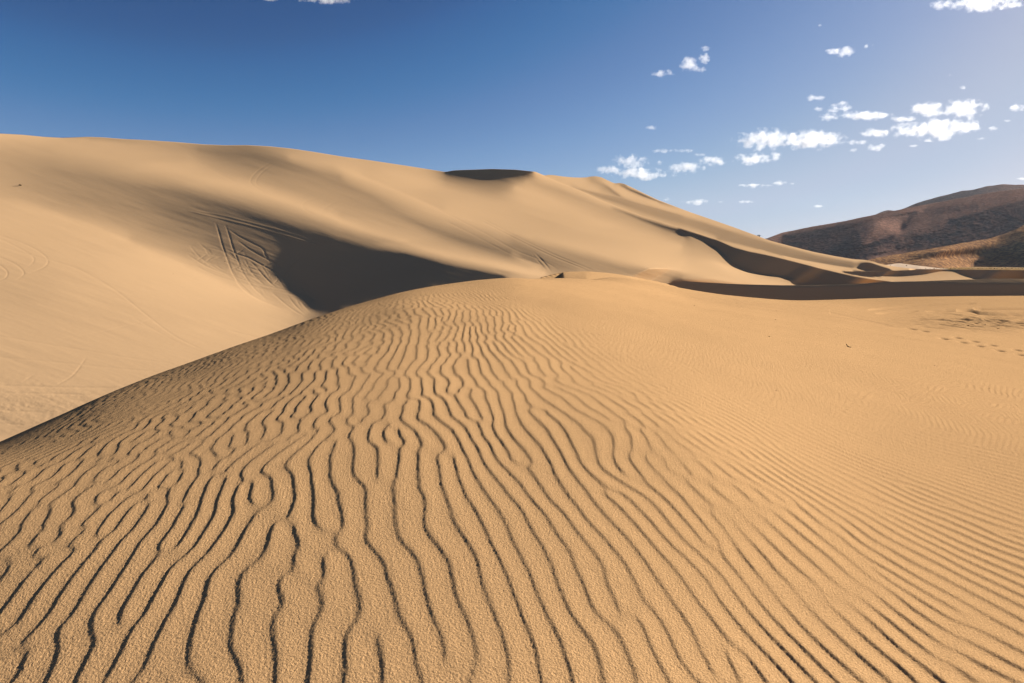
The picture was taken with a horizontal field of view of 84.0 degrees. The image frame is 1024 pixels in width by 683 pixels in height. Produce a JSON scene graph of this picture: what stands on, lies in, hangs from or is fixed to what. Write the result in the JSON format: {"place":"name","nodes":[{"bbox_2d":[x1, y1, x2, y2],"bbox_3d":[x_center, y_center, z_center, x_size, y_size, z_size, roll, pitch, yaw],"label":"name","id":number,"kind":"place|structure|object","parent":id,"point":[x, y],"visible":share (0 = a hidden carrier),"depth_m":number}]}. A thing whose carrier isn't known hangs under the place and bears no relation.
{"place":"outdoors","nodes":[
{"label":"outdoors","id":0,"kind":"place"},
{"bbox_2d":[0,134,893,440],"bbox_3d":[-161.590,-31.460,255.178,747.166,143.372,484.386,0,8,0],"label":"sand dune","id":1,"kind":"structure","parent":0,"point":[124,262],"depth_m":142.02},
{"bbox_2d":[0,271,1023,682],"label":"dune crest","id":2,"kind":"object","parent":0,"point":[584,477],"visible":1,"depth_m":3.25},
{"bbox_2d":[0,0,1023,238],"label":"sky","id":3,"kind":"structure","parent":0,"point":[764,118]},
{"bbox_2d":[541,174,919,270],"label":"dune","id":4,"kind":"structure","parent":0,"point":[626,197],"depth_m":578.12},
{"bbox_2d":[667,279,1023,299],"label":"dune ridge","id":5,"kind":"structure","parent":0,"point":[991,287],"depth_m":107.21},
{"bbox_2d":[766,188,1023,259],"bbox_3d":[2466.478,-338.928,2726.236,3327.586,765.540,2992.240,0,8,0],"label":"scrub hill","id":6,"kind":"structure","parent":0,"point":[958,221],"depth_m":2191.81},
{"bbox_2d":[888,263,941,268],"bbox_3d":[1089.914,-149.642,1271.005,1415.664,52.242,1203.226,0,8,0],"label":"sand bank","id":7,"kind":"structure","parent":0,"point":[908,266],"depth_m":977.59},
{"bbox_2d":[843,269,1023,281],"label":"dune","id":8,"kind":"structure","parent":0,"point":[930,275],"depth_m":350.58},
{"bbox_2d":[868,225,1023,267],"bbox_3d":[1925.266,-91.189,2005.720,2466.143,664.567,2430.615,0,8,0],"label":"hill spur","id":9,"kind":"structure","parent":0,"point":[1005,250],"depth_m":1333.97},
{"bbox_2d":[878,184,1023,213],"bbox_3d":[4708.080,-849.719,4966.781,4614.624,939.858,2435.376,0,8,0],"label":"hill","id":10,"kind":"structure","parent":0,"point":[983,190],"depth_m":4494.40},
{"bbox_2d":[942,267,1023,269],"bbox_3d":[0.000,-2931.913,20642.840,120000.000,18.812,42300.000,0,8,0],"label":"desert floor","id":11,"kind":"structure","parent":0,"point":[999,268],"depth_m":1091.05}
]}

